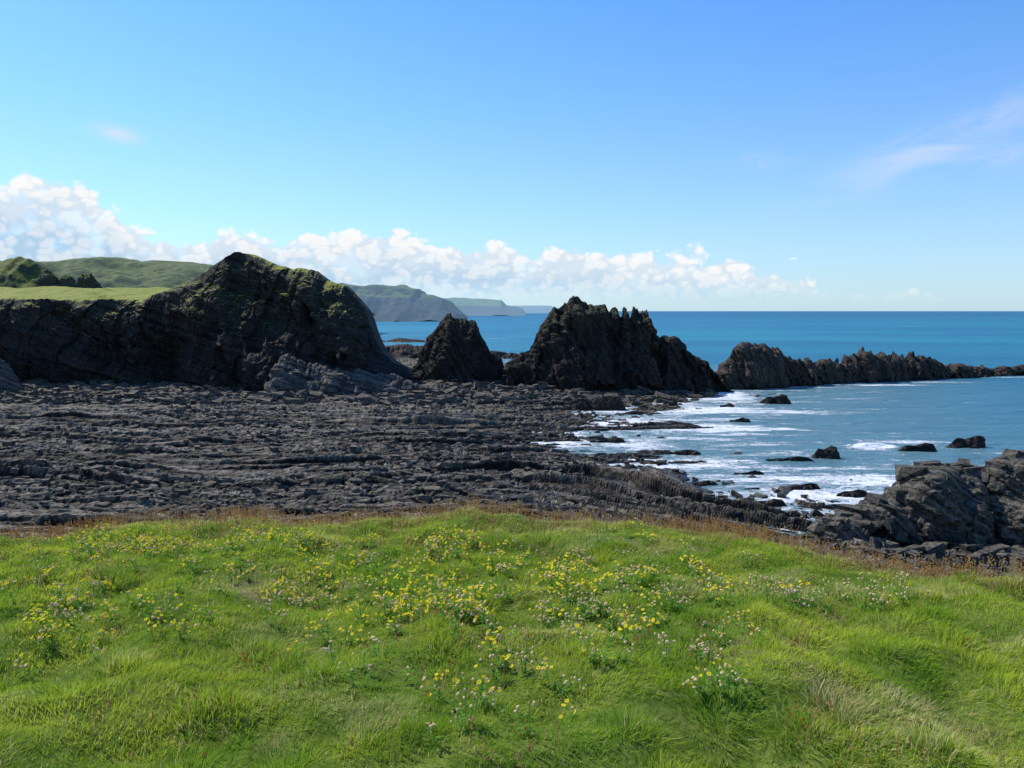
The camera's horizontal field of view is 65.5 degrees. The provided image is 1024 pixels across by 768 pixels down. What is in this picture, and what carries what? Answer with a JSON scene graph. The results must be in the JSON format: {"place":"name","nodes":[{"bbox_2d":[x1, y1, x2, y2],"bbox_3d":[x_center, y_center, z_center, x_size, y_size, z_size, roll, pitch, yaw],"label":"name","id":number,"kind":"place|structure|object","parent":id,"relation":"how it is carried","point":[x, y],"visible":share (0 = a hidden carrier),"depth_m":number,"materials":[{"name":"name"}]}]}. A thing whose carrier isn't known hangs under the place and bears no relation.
{"place":"outdoors","nodes":[
{"label":"outdoors","id":0,"kind":"place"},
{"bbox_2d":[142,260,200,263],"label":"distant hill","id":1,"kind":"structure","parent":0,"point":[169,261],"depth_m":887.22,"materials":[{"name":"green plant"}]},
{"bbox_2d":[40,257,376,315],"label":"distant hill","id":2,"kind":"structure","parent":0,"point":[111,272],"depth_m":554.04,"materials":[{"name":"green plant"}]},
{"bbox_2d":[0,252,420,392],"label":"headland cliff","id":3,"kind":"structure","parent":0,"point":[244,321],"depth_m":241.08,"materials":[{"name":"grey stone"}]},
{"bbox_2d":[0,256,60,287],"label":"grassy mound","id":4,"kind":"object","parent":3,"relation":"on","point":[19,272],"visible":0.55,"depth_m":319.37,"materials":[{"name":"green plant"}]},
{"bbox_2d":[35,269,102,287],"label":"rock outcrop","id":5,"kind":"object","parent":3,"relation":"on","point":[47,277],"visible":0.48,"depth_m":317.57,"materials":[{"name":"green plant"}]},
{"bbox_2d":[338,283,467,321],"bbox_3d":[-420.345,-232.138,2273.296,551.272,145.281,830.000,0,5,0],"label":"distant headland","id":6,"kind":"structure","parent":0,"point":[400,303],"depth_m":1939.79,"materials":[{"name":"grey stone"}]},
{"bbox_2d":[444,297,525,315],"bbox_3d":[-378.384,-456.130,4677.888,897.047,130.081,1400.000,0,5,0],"label":"distant headland","id":7,"kind":"structure","parent":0,"point":[477,307],"depth_m":4118.36,"materials":[{"name":"grey stone"}]},
{"bbox_2d":[0,494,1023,767],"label":"clifftop meadow","id":8,"kind":"structure","parent":0,"point":[646,708],"depth_m":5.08,"materials":[{"name":"plant"}]},
{"bbox_2d":[0,517,809,717],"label":"ragwort","id":9,"kind":"object","parent":8,"relation":"on","point":[147,550],"visible":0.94,"depth_m":7.04,"materials":[{"name":"yellow plant"}]},
{"bbox_2d":[22,525,910,753],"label":"faded wildflowers","id":10,"kind":"object","parent":8,"relation":"on","point":[584,611],"visible":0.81,"depth_m":6.58,"materials":[{"name":"white plant"}]},
{"bbox_2d":[0,353,1023,578],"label":"rocky shore","id":11,"kind":"structure","parent":0,"point":[606,486],"depth_m":121.85,"materials":[{"name":"grey stone"}]},
{"bbox_2d":[0,358,22,391],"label":"rock buttress","id":12,"kind":"object","parent":11,"relation":"on","point":[9,379],"visible":0.49,"depth_m":221.79,"materials":[{"name":"grey stone"}]},
{"bbox_2d":[236,353,465,395],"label":"rock buttress","id":13,"kind":"object","parent":11,"relation":"on","point":[288,372],"visible":0.38,"depth_m":222.97,"materials":[{"name":"grey stone"}]},
{"bbox_2d":[0,378,718,408],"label":"boulders","id":14,"kind":"object","parent":11,"relation":"on","point":[104,391],"visible":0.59,"depth_m":215.88,"materials":[{"name":"grey stone"}]},
{"bbox_2d":[385,344,518,358],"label":"reef","id":15,"kind":"object","parent":11,"relation":"on","point":[404,349],"visible":0.17,"depth_m":416.49},
{"bbox_2d":[411,313,504,382],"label":"sea stack","id":16,"kind":"object","parent":11,"relation":"on","point":[454,348],"visible":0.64,"depth_m":249.93,"materials":[{"name":"grey stone"}]},
{"bbox_2d":[567,396,626,410],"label":"rock","id":17,"kind":"object","parent":11,"relation":"on","point":[609,403],"visible":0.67,"depth_m":200.67,"materials":[{"name":"grey stone"}]},
{"bbox_2d":[802,449,1023,541],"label":"boulders","id":18,"kind":"object","parent":11,"relation":"on","point":[905,473],"visible":0.15,"depth_m":86.78,"materials":[{"name":"grey stone"}]},
{"bbox_2d":[806,454,1023,547],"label":"rock outcrop","id":19,"kind":"object","parent":11,"relation":"on","point":[967,508],"visible":0.69,"depth_m":84.37,"materials":[{"name":"grey stone"}]},
{"bbox_2d":[863,537,1023,580],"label":"boulders","id":20,"kind":"object","parent":11,"relation":"on","point":[927,549],"visible":0.58,"depth_m":76.64,"materials":[{"name":"grey stone"}]},
{"bbox_2d":[0,0,1023,310],"label":"sky","id":21,"kind":"structure","parent":0,"point":[649,155],"materials":[{"name":"blue"}]},
{"bbox_2d":[515,306,558,312],"bbox_3d":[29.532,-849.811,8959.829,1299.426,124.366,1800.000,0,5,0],"label":"distant headland","id":22,"kind":"structure","parent":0,"point":[537,309],"depth_m":8412.30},
{"bbox_2d":[376,311,1023,535],"bbox_3d":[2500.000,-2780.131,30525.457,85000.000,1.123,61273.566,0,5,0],"label":"sea","id":23,"kind":"structure","parent":0,"point":[868,430],"depth_m":208.39,"materials":[{"name":"liquid"}]},
{"bbox_2d":[382,338,425,342],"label":"reef","id":24,"kind":"object","parent":23,"relation":"in","point":[400,340],"visible":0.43,"depth_m":636.41},
{"bbox_2d":[590,438,625,442],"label":"rock","id":25,"kind":"object","parent":23,"relation":"in","point":[613,440],"visible":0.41,"depth_m":151.55,"materials":[{"name":"grey stone"}]},
{"bbox_2d":[498,296,733,394],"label":"sea stack","id":26,"kind":"object","parent":23,"relation":"in","point":[578,343],"visible":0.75,"depth_m":239.95,"materials":[{"name":"grey stone"}]},
{"bbox_2d":[662,400,677,405],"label":"rock","id":27,"kind":"object","parent":23,"relation":"in","point":[673,403],"visible":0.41,"depth_m":206.65,"materials":[{"name":"grey stone"}]},
{"bbox_2d":[665,450,700,454],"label":"rock","id":28,"kind":"object","parent":23,"relation":"in","point":[687,452],"visible":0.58,"depth_m":139.21,"materials":[{"name":"grey stone"}]},
{"bbox_2d":[690,480,717,485],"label":"rock","id":29,"kind":"object","parent":23,"relation":"in","point":[707,483],"visible":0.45,"depth_m":114.22,"materials":[{"name":"grey stone"}]},
{"bbox_2d":[720,403,734,406],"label":"rock","id":30,"kind":"object","parent":23,"relation":"in","point":[729,405],"visible":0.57,"depth_m":206.96,"materials":[{"name":"grey stone"}]},
{"bbox_2d":[729,418,750,421],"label":"rock","id":31,"kind":"object","parent":23,"relation":"in","point":[742,420],"visible":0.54,"depth_m":180.50,"materials":[{"name":"grey stone"}]},
{"bbox_2d":[733,470,763,474],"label":"rock","id":32,"kind":"object","parent":23,"relation":"in","point":[755,472],"visible":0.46,"depth_m":122.18,"materials":[{"name":"grey stone"}]},
{"bbox_2d":[755,498,786,506],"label":"rock","id":33,"kind":"object","parent":23,"relation":"in","point":[773,502],"visible":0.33,"depth_m":102.38,"materials":[{"name":"grey stone"}]},
{"bbox_2d":[716,341,826,389],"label":"sea stack","id":34,"kind":"object","parent":23,"relation":"in","point":[746,365],"visible":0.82,"depth_m":258.63,"materials":[{"name":"grey stone"}]},
{"bbox_2d":[759,394,791,403],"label":"rock","id":35,"kind":"object","parent":23,"relation":"in","point":[782,399],"visible":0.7,"depth_m":215.20,"materials":[{"name":"grey stone"}]},
{"bbox_2d":[766,456,812,460],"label":"rock","id":36,"kind":"object","parent":23,"relation":"in","point":[797,458],"visible":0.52,"depth_m":132.89,"materials":[{"name":"grey stone"}]},
{"bbox_2d":[788,483,819,489],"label":"rock","id":37,"kind":"object","parent":23,"relation":"in","point":[810,486],"visible":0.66,"depth_m":112.22,"materials":[{"name":"grey stone"}]},
{"bbox_2d":[811,445,840,458],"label":"rock","id":38,"kind":"object","parent":23,"relation":"in","point":[831,452],"visible":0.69,"depth_m":135.32,"materials":[{"name":"grey stone"}]},
{"bbox_2d":[836,489,866,497],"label":"rock","id":39,"kind":"object","parent":23,"relation":"in","point":[858,493],"visible":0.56,"depth_m":107.71,"materials":[{"name":"grey stone"}]},
{"bbox_2d":[897,443,936,451],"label":"rock","id":40,"kind":"object","parent":23,"relation":"in","point":[926,447],"visible":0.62,"depth_m":142.39,"materials":[{"name":"grey stone"}]},
{"bbox_2d":[814,346,1023,383],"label":"jagged reef","id":41,"kind":"object","parent":23,"relation":"in","point":[862,366],"visible":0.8,"depth_m":284.75},
{"bbox_2d":[946,435,985,448],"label":"rock","id":42,"kind":"object","parent":23,"relation":"in","point":[977,442],"visible":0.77,"depth_m":146.13,"materials":[{"name":"grey stone"}]}
]}

